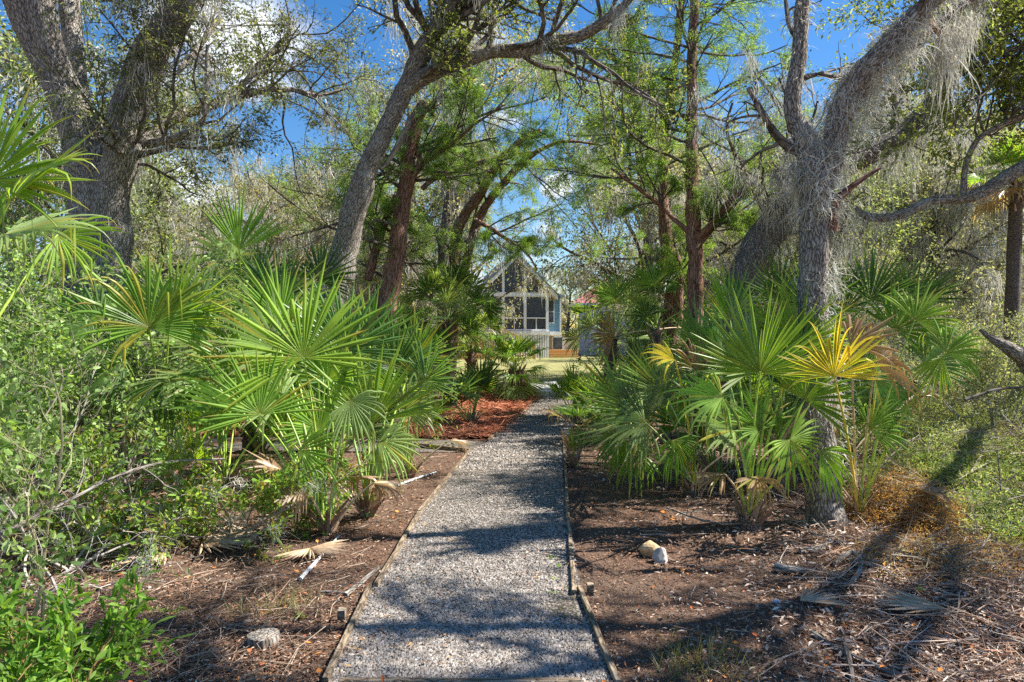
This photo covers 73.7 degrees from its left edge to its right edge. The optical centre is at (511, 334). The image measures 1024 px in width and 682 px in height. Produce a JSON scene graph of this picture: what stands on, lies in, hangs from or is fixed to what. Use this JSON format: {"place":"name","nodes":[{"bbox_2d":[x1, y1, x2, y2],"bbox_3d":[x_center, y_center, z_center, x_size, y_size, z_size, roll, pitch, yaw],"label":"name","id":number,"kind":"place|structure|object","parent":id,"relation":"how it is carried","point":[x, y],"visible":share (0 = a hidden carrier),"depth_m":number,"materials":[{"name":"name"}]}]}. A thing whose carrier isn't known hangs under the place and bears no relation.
{"place":"outdoors","nodes":[
{"label":"outdoors","id":0,"kind":"place"},
{"bbox_2d":[144,436,485,451],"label":"side path","id":1,"kind":"structure","parent":0,"point":[238,445],"depth_m":9.90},
{"bbox_2d":[139,389,542,439],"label":"mulch ground","id":2,"kind":"structure","parent":0,"point":[435,424],"depth_m":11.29,"materials":[{"name":"brown plant"}]},
{"bbox_2d":[397,253,511,405],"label":"cabbage palm","id":3,"kind":"object","parent":2,"relation":"on","point":[437,281],"visible":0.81,"depth_m":14.41,"materials":[{"name":"green plant"}]},
{"bbox_2d":[423,350,505,424],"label":"palmetto","id":4,"kind":"object","parent":2,"relation":"on","point":[487,385],"visible":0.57,"depth_m":11.86,"materials":[{"name":"plant"}]},
{"bbox_2d":[435,303,520,398],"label":"cabbage palm","id":5,"kind":"object","parent":2,"relation":"on","point":[471,353],"visible":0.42,"depth_m":16.07,"materials":[{"name":"green plant"}]},
{"bbox_2d":[478,329,555,400],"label":"cabbage palm","id":6,"kind":"object","parent":2,"relation":"on","point":[519,386],"visible":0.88,"depth_m":16.22,"materials":[{"name":"green plant"}]},
{"bbox_2d":[329,396,611,681],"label":"path","id":7,"kind":"structure","parent":0,"point":[569,601],"depth_m":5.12,"materials":[{"name":"gravel"}]},
{"bbox_2d":[339,677,579,681],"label":"edging board","id":8,"kind":"object","parent":7,"relation":"on","point":[403,679],"visible":0.99,"depth_m":3.12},
{"bbox_2d":[0,339,1023,681],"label":"ground","id":9,"kind":"structure","parent":0,"point":[622,603],"depth_m":4.51,"materials":[{"name":"soil"}]},
{"bbox_2d":[0,78,128,316],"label":"palmetto","id":10,"kind":"object","parent":9,"relation":"on","point":[20,185],"visible":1,"depth_m":3.72,"materials":[{"name":"green plant"}]},
{"bbox_2d":[0,315,134,659],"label":"shrub","id":11,"kind":"object","parent":9,"relation":"on","point":[38,560],"visible":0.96,"depth_m":2.85,"materials":[{"name":"green plant"}]},
{"bbox_2d":[0,217,176,502],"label":"shrub","id":12,"kind":"object","parent":9,"relation":"on","point":[39,319],"visible":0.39,"depth_m":5.73,"materials":[{"name":"green plant"}]},
{"bbox_2d":[0,563,195,681],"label":"shrub","id":13,"kind":"object","parent":9,"relation":"on","point":[61,660],"visible":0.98,"depth_m":2.57,"materials":[{"name":"green plant"}]},
{"bbox_2d":[0,424,226,569],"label":"shrub","id":14,"kind":"object","parent":9,"relation":"on","point":[100,489],"visible":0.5,"depth_m":4.84,"materials":[{"name":"green plant"}]},
{"bbox_2d":[38,345,188,467],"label":"palmetto","id":15,"kind":"object","parent":9,"relation":"on","point":[108,416],"visible":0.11,"depth_m":7.78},
{"bbox_2d":[1,191,226,402],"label":"shrub","id":16,"kind":"object","parent":9,"relation":"on","point":[38,214],"visible":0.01,"depth_m":9.85,"materials":[{"name":"green plant"}]},
{"bbox_2d":[0,273,232,577],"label":"shrub","id":17,"kind":"object","parent":9,"relation":"on","point":[145,443],"visible":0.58,"depth_m":4.89,"materials":[{"name":"green plant"}]},
{"bbox_2d":[0,0,240,341],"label":"woodland tree","id":18,"kind":"object","parent":9,"relation":"on","point":[155,160],"visible":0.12,"depth_m":12.11,"materials":[{"name":"green plant"}]},
{"bbox_2d":[0,204,243,435],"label":"shrub","id":19,"kind":"object","parent":9,"relation":"on","point":[14,255],"visible":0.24,"depth_m":7.19,"materials":[{"name":"green plant"}]},
{"bbox_2d":[0,442,253,611],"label":"shrub","id":20,"kind":"object","parent":9,"relation":"on","point":[104,546],"visible":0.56,"depth_m":4.33,"materials":[{"name":"green plant"}]},
{"bbox_2d":[0,455,224,535],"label":"fallen stick","id":21,"kind":"object","parent":20,"relation":"on","point":[90,488],"visible":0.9,"depth_m":4.24,"materials":[{"name":"grey wood"}]},
{"bbox_2d":[100,543,165,566],"bbox_3d":[-2.642,1.539,4.755,0.403,0.022,0.724,0,0,-31],"label":"dead palm fan","id":22,"kind":"object","parent":9,"relation":"on","point":[129,560],"visible":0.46,"depth_m":4.72},
{"bbox_2d":[0,0,278,322],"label":"woodland tree","id":23,"kind":"object","parent":9,"relation":"on","point":[9,60],"visible":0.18,"depth_m":12.96,"materials":[{"name":"green plant"}]},
{"bbox_2d":[34,236,245,491],"bbox_3d":[-3.292,0.441,5.994,1.532,2.419,3.094,0,0,-35],"label":"palmetto","id":24,"kind":"object","parent":9,"relation":"on","point":[177,300],"visible":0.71,"depth_m":5.07,"materials":[{"name":"green plant"}]},
{"bbox_2d":[0,211,312,485],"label":"shrub","id":25,"kind":"object","parent":9,"relation":"on","point":[146,356],"visible":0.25,"depth_m":6.83,"materials":[{"name":"green plant"}]},
{"bbox_2d":[133,222,246,361],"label":"woodland tree","id":26,"kind":"object","parent":9,"relation":"on","point":[178,252],"visible":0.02,"depth_m":16.01,"materials":[{"name":"green plant"}]},
{"bbox_2d":[0,0,424,454],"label":"live oak","id":27,"kind":"object","parent":9,"relation":"on","point":[121,141],"visible":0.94,"depth_m":8.17,"materials":[{"name":"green plant"}]},
{"bbox_2d":[90,410,375,576],"bbox_3d":[-2.036,1.179,5.215,1.756,1.146,1.565,0,0,0],"label":"shrub","id":28,"kind":"object","parent":9,"relation":"on","point":[268,495],"visible":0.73,"depth_m":5.05,"materials":[{"name":"green plant"}]},
{"bbox_2d":[134,377,341,486],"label":"palmetto","id":29,"kind":"object","parent":9,"relation":"on","point":[225,471],"visible":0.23,"depth_m":7.13,"materials":[{"name":"plant"}]},
{"bbox_2d":[139,215,379,434],"bbox_3d":[-4.319,-0.170,11.698,3.957,3.556,4.568,0,0,0],"label":"shrub","id":30,"kind":"object","parent":9,"relation":"on","point":[259,225],"visible":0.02,"depth_m":10.98,"materials":[{"name":"green plant"}]},
{"bbox_2d":[163,183,360,451],"bbox_3d":[-2.966,-0.016,8.456,2.169,3.331,2.853,0,0,-13],"label":"palmetto","id":31,"kind":"object","parent":9,"relation":"on","point":[235,227],"visible":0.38,"depth_m":7.44,"materials":[{"name":"green plant"}]},
{"bbox_2d":[246,628,280,649],"bbox_3d":[-1.283,1.585,3.536,0.160,0.070,0.170,0,0,34],"label":"rock","id":32,"kind":"object","parent":9,"relation":"on","point":[254,638],"visible":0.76,"depth_m":3.50,"materials":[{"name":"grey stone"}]},
{"bbox_2d":[155,105,372,347],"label":"woodland tree","id":33,"kind":"object","parent":9,"relation":"on","point":[271,211],"visible":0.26,"depth_m":14.03,"materials":[{"name":"green plant"}]},
{"bbox_2d":[138,250,405,535],"bbox_3d":[-1.996,0.428,5.557,2.304,2.401,1.864,0,0,0],"label":"palmetto","id":34,"kind":"object","parent":9,"relation":"on","point":[249,391],"visible":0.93,"depth_m":5.19,"materials":[{"name":"plant"}]},
{"bbox_2d":[254,572,330,619],"bbox_3d":[-1.268,1.554,3.977,0.431,0.266,0.491,0,0,-37],"label":"grass tuft","id":35,"kind":"object","parent":9,"relation":"on","point":[293,604],"visible":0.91,"depth_m":4.00,"materials":[{"name":"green plant"}]},
{"bbox_2d":[275,539,347,558],"bbox_3d":[-1.384,1.542,4.849,0.601,0.016,0.319,0,0,-38],"label":"dead palm fan","id":36,"kind":"object","parent":9,"relation":"on","point":[328,547],"visible":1,"depth_m":4.88},
{"bbox_2d":[225,139,410,346],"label":"woodland tree","id":37,"kind":"object","parent":9,"relation":"on","point":[315,235],"visible":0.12,"depth_m":18.93,"materials":[{"name":"green plant"}]},
{"bbox_2d":[238,381,406,484],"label":"palmetto","id":38,"kind":"object","parent":9,"relation":"on","point":[270,464],"visible":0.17,"depth_m":7.08,"materials":[{"name":"plant"}]},
{"bbox_2d":[236,364,433,460],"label":"palmetto","id":39,"kind":"object","parent":9,"relation":"on","point":[298,391],"visible":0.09,"depth_m":8.25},
{"bbox_2d":[322,584,371,681],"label":"edging board","id":40,"kind":"object","parent":9,"relation":"on","point":[333,662],"visible":0.9,"depth_m":3.53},
{"bbox_2d":[268,273,464,517],"bbox_3d":[-1.257,0.553,6.182,1.705,2.184,1.740,0,0,0],"label":"palmetto","id":41,"kind":"object","parent":9,"relation":"on","point":[379,459],"visible":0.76,"depth_m":5.94,"materials":[{"name":"plant"}]},
{"bbox_2d":[285,291,474,473],"bbox_3d":[-1.527,0.539,7.965,2.219,2.133,1.289,0,0,0],"label":"shrub","id":42,"kind":"object","parent":9,"relation":"on","point":[467,346],"visible":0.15,"depth_m":7.86,"materials":[{"name":"green plant"}]},
{"bbox_2d":[373,511,420,586],"bbox_3d":[-0.836,1.583,5.159,0.035,0.055,1.752,0,0,1],"label":"edging board","id":43,"kind":"object","parent":9,"relation":"on","point":[386,567],"visible":0.87,"depth_m":4.90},
{"bbox_2d":[340,365,471,477],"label":"palmetto","id":44,"kind":"object","parent":9,"relation":"on","point":[411,470],"visible":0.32,"depth_m":7.39,"materials":[{"name":"plant"}]},
{"bbox_2d":[242,44,571,416],"bbox_3d":[-1.955,-1.865,12.700,6.064,7.230,4.994,0,0,0],"label":"red cedar","id":45,"kind":"object","parent":9,"relation":"on","point":[398,206],"visible":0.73,"depth_m":12.36,"materials":[{"name":"green plant"}]},
{"bbox_2d":[359,300,461,409],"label":"cabbage palm","id":46,"kind":"object","parent":9,"relation":"on","point":[411,312],"visible":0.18,"depth_m":13.44,"materials":[{"name":"green plant"}]},
{"bbox_2d":[358,330,486,430],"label":"palmetto","id":47,"kind":"object","parent":9,"relation":"on","point":[465,388],"visible":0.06,"depth_m":10.96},
{"bbox_2d":[345,0,585,372],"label":"woodland tree","id":48,"kind":"object","parent":9,"relation":"on","point":[452,205],"visible":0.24,"depth_m":19.86,"materials":[{"name":"green plant"}]},
{"bbox_2d":[350,18,623,394],"bbox_3d":[-0.605,-2.790,15.377,6.340,8.781,4.904,0,0,27],"label":"red cedar","id":49,"kind":"object","parent":9,"relation":"on","point":[471,240],"visible":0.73,"depth_m":14.99,"materials":[{"name":"green plant"}]},
{"bbox_2d":[314,0,707,435],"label":"live oak","id":50,"kind":"object","parent":9,"relation":"on","point":[420,73],"visible":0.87,"depth_m":8.68,"materials":[{"name":"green plant"}]},
{"bbox_2d":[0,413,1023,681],"bbox_3d":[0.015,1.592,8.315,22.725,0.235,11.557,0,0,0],"label":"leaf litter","id":51,"kind":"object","parent":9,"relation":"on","point":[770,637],"visible":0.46,"depth_m":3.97,"materials":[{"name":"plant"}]},
{"bbox_2d":[199,523,259,554],"bbox_3d":[-2.125,1.538,5.198,0.430,0.023,0.831,0,0,-18],"label":"dead palm fan","id":52,"kind":"object","parent":51,"relation":"on","point":[220,541],"visible":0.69,"depth_m":5.13},
{"bbox_2d":[0,428,1023,681],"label":"straw litter","id":53,"kind":"object","parent":9,"relation":"on","point":[998,642],"visible":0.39,"depth_m":3.94,"materials":[{"name":"plant"}]},
{"bbox_2d":[541,259,583,334],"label":"woodland tree","id":54,"kind":"object","parent":9,"relation":"on","point":[567,324],"visible":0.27,"depth_m":56.07,"materials":[{"name":"green plant"}]},
{"bbox_2d":[542,358,608,422],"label":"palmetto","id":55,"kind":"object","parent":9,"relation":"on","point":[564,387],"visible":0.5,"depth_m":12.18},
{"bbox_2d":[559,422,595,466],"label":"palmetto","id":56,"kind":"object","parent":9,"relation":"on","point":[573,459],"visible":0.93,"depth_m":8.29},
{"bbox_2d":[535,364,639,443],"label":"palmetto","id":57,"kind":"object","parent":9,"relation":"on","point":[570,412],"visible":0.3,"depth_m":9.90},
{"bbox_2d":[577,585,621,681],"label":"edging board","id":58,"kind":"object","parent":9,"relation":"on","point":[612,669],"visible":0.92,"depth_m":3.51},
{"bbox_2d":[559,278,669,384],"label":"cabbage palm","id":59,"kind":"object","parent":9,"relation":"on","point":[586,320],"visible":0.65,"depth_m":13.24,"materials":[{"name":"green plant"}]},
{"bbox_2d":[570,288,683,381],"bbox_3d":[3.573,0.280,20.465,4.421,3.798,3.148,0,0,-19],"label":"shrub","id":60,"kind":"object","parent":9,"relation":"on","point":[624,329],"visible":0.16,"depth_m":20.45,"materials":[{"name":"green plant"}]},
{"bbox_2d":[571,350,695,457],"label":"palmetto","id":61,"kind":"object","parent":9,"relation":"on","point":[602,416],"visible":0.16,"depth_m":8.76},
{"bbox_2d":[576,300,708,399],"bbox_3d":[2.816,0.471,13.408,2.914,2.354,2.557,0,0,41],"label":"shrub","id":62,"kind":"object","parent":9,"relation":"on","point":[668,341],"visible":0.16,"depth_m":13.32,"materials":[{"name":"green plant"}]},
{"bbox_2d":[579,252,715,421],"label":"cabbage palm","id":63,"kind":"object","parent":9,"relation":"on","point":[646,278],"visible":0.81,"depth_m":12.47,"materials":[{"name":"green plant"}]},
{"bbox_2d":[495,0,813,400],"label":"red cedar","id":64,"kind":"object","parent":9,"relation":"on","point":[667,240],"visible":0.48,"depth_m":13.20,"materials":[{"name":"green plant"}]},
{"bbox_2d":[572,289,766,498],"bbox_3d":[1.557,0.557,6.711,2.207,2.185,1.318,0,0,-16],"label":"palmetto","id":65,"kind":"object","parent":9,"relation":"on","point":[625,449],"visible":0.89,"depth_m":6.62,"materials":[{"name":"green plant"}]},
{"bbox_2d":[519,0,836,384],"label":"red cedar","id":66,"kind":"object","parent":9,"relation":"on","point":[696,260],"visible":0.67,"depth_m":11.95,"materials":[{"name":"green plant"}]},
{"bbox_2d":[562,84,810,344],"bbox_3d":[4.715,-2.405,18.314,7.349,8.414,5.905,0,0,20],"label":"woodland tree","id":67,"kind":"object","parent":9,"relation":"on","point":[722,245],"visible":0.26,"depth_m":18.22,"materials":[{"name":"green plant"}]},
{"bbox_2d":[650,637,737,681],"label":"grass tuft","id":68,"kind":"object","parent":9,"relation":"on","point":[679,664],"visible":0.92,"depth_m":3.25,"materials":[{"name":"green plant"}]},
{"bbox_2d":[629,338,779,449],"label":"palmetto","id":69,"kind":"object","parent":9,"relation":"on","point":[754,377],"visible":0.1,"depth_m":9.35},
{"bbox_2d":[636,620,783,681],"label":"grass tuft","id":70,"kind":"object","parent":9,"relation":"on","point":[709,648],"visible":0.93,"depth_m":3.31,"materials":[{"name":"green plant"}]},
{"bbox_2d":[646,368,800,483],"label":"palmetto","id":71,"kind":"object","parent":9,"relation":"on","point":[669,428],"visible":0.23,"depth_m":7.37,"materials":[{"name":"plant"}]},
{"bbox_2d":[656,256,880,532],"bbox_3d":[1.842,0.459,5.468,1.935,2.383,1.336,0,0,-26],"label":"palmetto","id":72,"kind":"object","parent":9,"relation":"on","point":[771,336],"visible":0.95,"depth_m":5.28,"materials":[{"name":"green plant"}]},
{"bbox_2d":[703,341,924,464],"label":"palmetto","id":73,"kind":"object","parent":9,"relation":"on","point":[792,396],"visible":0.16,"depth_m":7.29,"materials":[{"name":"plant"}]},
{"bbox_2d":[703,118,948,391],"bbox_3d":[8.558,-2.076,19.123,6.547,7.730,6.066,0,0,-21],"label":"woodland tree","id":74,"kind":"object","parent":9,"relation":"on","point":[797,249],"visible":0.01,"depth_m":18.85,"materials":[{"name":"green plant"}]},
{"bbox_2d":[717,29,967,353],"bbox_3d":[7.389,-2.467,15.925,5.800,8.473,5.178,0,0,-42],"label":"woodland tree","id":75,"kind":"object","parent":9,"relation":"on","point":[876,201],"visible":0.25,"depth_m":14.75,"materials":[{"name":"green plant"}]},
{"bbox_2d":[675,17,1021,437],"bbox_3d":[5.681,-1.936,10.989,6.176,7.356,3.721,0,0,0],"label":"live oak","id":76,"kind":"object","parent":9,"relation":"on","point":[761,233],"visible":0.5,"depth_m":10.82,"materials":[{"name":"grey plant"}]},
{"bbox_2d":[708,240,988,498],"bbox_3d":[3.231,0.349,6.615,2.636,2.601,1.402,0,0,0],"label":"palmetto","id":77,"kind":"object","parent":9,"relation":"on","point":[875,298],"visible":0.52,"depth_m":6.60,"materials":[{"name":"green plant"}]},
{"bbox_2d":[719,0,1003,527],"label":"live oak","id":78,"kind":"object","parent":9,"relation":"on","point":[816,169],"visible":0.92,"depth_m":5.64,"materials":[{"name":"grey plant"}]},
{"bbox_2d":[810,630,915,681],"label":"fallen stick","id":79,"kind":"object","parent":9,"relation":"on","point":[818,637],"visible":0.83,"depth_m":3.29,"materials":[{"name":"wood"}]},
{"bbox_2d":[784,341,944,462],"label":"palmetto","id":80,"kind":"object","parent":9,"relation":"on","point":[859,442],"visible":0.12,"depth_m":8.48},
{"bbox_2d":[777,278,991,519],"bbox_3d":[2.942,0.554,5.353,1.428,2.193,2.129,0,0,26],"label":"palmetto","id":81,"kind":"object","parent":9,"relation":"on","point":[869,337],"visible":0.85,"depth_m":5.33,"materials":[{"name":"plant"}]},
{"bbox_2d":[751,222,1023,432],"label":"shrub","id":82,"kind":"object","parent":9,"relation":"on","point":[898,339],"visible":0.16,"depth_m":10.70,"materials":[{"name":"green plant"}]},
{"bbox_2d":[758,381,1023,455],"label":"cut brush","id":83,"kind":"object","parent":9,"relation":"on","point":[937,416],"visible":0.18,"depth_m":9.59,"materials":[{"name":"green plant"}]},
{"bbox_2d":[792,457,998,538],"bbox_3d":[3.334,1.319,5.924,1.553,0.628,1.428,0,0,0],"label":"dry brush","id":84,"kind":"object","parent":9,"relation":"on","point":[910,504],"visible":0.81,"depth_m":5.72,"materials":[{"name":"brown plant"}]},
{"bbox_2d":[785,205,1023,416],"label":"shrub","id":85,"kind":"object","parent":9,"relation":"on","point":[934,261],"visible":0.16,"depth_m":12.17,"materials":[{"name":"green plant"}]},
{"bbox_2d":[865,587,943,612],"bbox_3d":[2.235,1.574,3.997,0.378,0.061,0.362,0,0,-21],"label":"dead palm fan","id":86,"kind":"object","parent":9,"relation":"on","point":[919,601],"visible":0.96,"depth_m":3.96},
{"bbox_2d":[803,505,1023,592],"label":"litter","id":87,"kind":"object","parent":9,"relation":"on","point":[966,551],"visible":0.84,"depth_m":4.69,"materials":[{"name":"brown plant"}]},
{"bbox_2d":[809,0,1023,374],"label":"live oak","id":88,"kind":"object","parent":9,"relation":"on","point":[1001,82],"visible":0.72,"depth_m":7.95,"materials":[{"name":"grey plant"}]},
{"bbox_2d":[817,77,1023,392],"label":"woodland tree","id":89,"kind":"object","parent":9,"relation":"on","point":[960,278],"visible":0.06,"depth_m":16.12,"materials":[{"name":"green plant"}]},
{"bbox_2d":[831,91,1023,384],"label":"woodland tree","id":90,"kind":"object","parent":9,"relation":"on","point":[974,251],"visible":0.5,"depth_m":14.53,"materials":[{"name":"green plant"}]},
{"bbox_2d":[842,409,1023,498],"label":"cut brush","id":91,"kind":"object","parent":9,"relation":"on","point":[952,457],"visible":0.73,"depth_m":7.02,"materials":[{"name":"green plant"}]},
{"bbox_2d":[887,295,1023,438],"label":"shrub","id":92,"kind":"object","parent":9,"relation":"on","point":[992,368],"visible":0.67,"depth_m":9.18,"materials":[{"name":"green plant"}]},
{"bbox_2d":[915,473,1023,548],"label":"cut brush","id":93,"kind":"object","parent":9,"relation":"on","point":[1011,505],"visible":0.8,"depth_m":5.57,"materials":[{"name":"green plant"}]},
{"bbox_2d":[942,110,1023,340],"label":"woodland tree","id":94,"kind":"object","parent":9,"relation":"on","point":[982,235],"visible":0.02,"depth_m":15.71,"materials":[{"name":"green plant"}]},
{"bbox_2d":[948,127,1023,416],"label":"cabbage palm","id":95,"kind":"object","parent":9,"relation":"on","point":[1014,202],"visible":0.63,"depth_m":11.88,"materials":[{"name":"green plant"}]},
{"bbox_2d":[0,0,1023,337],"label":"sky","id":96,"kind":"structure","parent":0,"point":[826,54],"materials":[{"name":"blue"}]},
{"bbox_2d":[456,357,773,388],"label":"lawn","id":97,"kind":"structure","parent":0,"point":[555,364],"depth_m":32.90,"materials":[{"name":"plant"}]},
{"bbox_2d":[0,87,218,286],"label":"woodland tree","id":98,"kind":"object","parent":97,"relation":"on","point":[51,204],"visible":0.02,"depth_m":25.60,"materials":[{"name":"green plant"}]},
{"bbox_2d":[133,176,255,290],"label":"woodland tree","id":99,"kind":"object","parent":97,"relation":"on","point":[179,224],"visible":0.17,"depth_m":20.16,"materials":[{"name":"green plant"}]},
{"bbox_2d":[132,160,273,330],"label":"woodland tree","id":100,"kind":"object","parent":97,"relation":"on","point":[190,206],"visible":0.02,"depth_m":32.00,"materials":[{"name":"green plant"}]},
{"bbox_2d":[189,118,299,251],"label":"woodland tree","id":101,"kind":"object","parent":97,"relation":"on","point":[234,165],"visible":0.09,"depth_m":41.21,"materials":[{"name":"green plant"}]},
{"bbox_2d":[343,225,437,352],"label":"woodland tree","id":102,"kind":"object","parent":97,"relation":"on","point":[415,260],"visible":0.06,"depth_m":22.11,"materials":[{"name":"green plant"}]},
{"bbox_2d":[272,49,514,312],"bbox_3d":[-3.522,-3.993,22.367,7.119,11.650,7.974,0,0,34],"label":"woodland tree","id":103,"kind":"object","parent":97,"relation":"on","point":[431,192],"visible":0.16,"depth_m":22.40,"materials":[{"name":"green plant"}]},
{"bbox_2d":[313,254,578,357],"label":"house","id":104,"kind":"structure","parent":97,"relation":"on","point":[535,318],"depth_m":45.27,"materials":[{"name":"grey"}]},
{"bbox_2d":[378,101,561,332],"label":"woodland tree","id":105,"kind":"object","parent":97,"relation":"on","point":[493,262],"visible":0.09,"depth_m":30.30,"materials":[{"name":"green plant"}]},
{"bbox_2d":[552,175,684,368],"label":"deciduous tree","id":106,"kind":"object","parent":97,"relation":"on","point":[604,260],"visible":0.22,"depth_m":23.29,"materials":[{"name":"green plant"}]},
{"bbox_2d":[495,20,758,362],"bbox_3d":[2.678,-4.755,22.376,9.062,13.239,8.090,0,0,41],"label":"woodland tree","id":107,"kind":"object","parent":97,"relation":"on","point":[556,232],"visible":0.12,"depth_m":21.40,"materials":[{"name":"green plant"}]},
{"bbox_2d":[573,272,715,355],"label":"house","id":108,"kind":"structure","parent":97,"relation":"on","point":[583,346],"depth_m":52.47,"materials":[{"name":"blue metal"}]},
{"bbox_2d":[618,98,771,339],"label":"woodland tree","id":109,"kind":"object","parent":97,"relation":"on","point":[684,303],"depth_m":24.79,"materials":[{"name":"green plant"}]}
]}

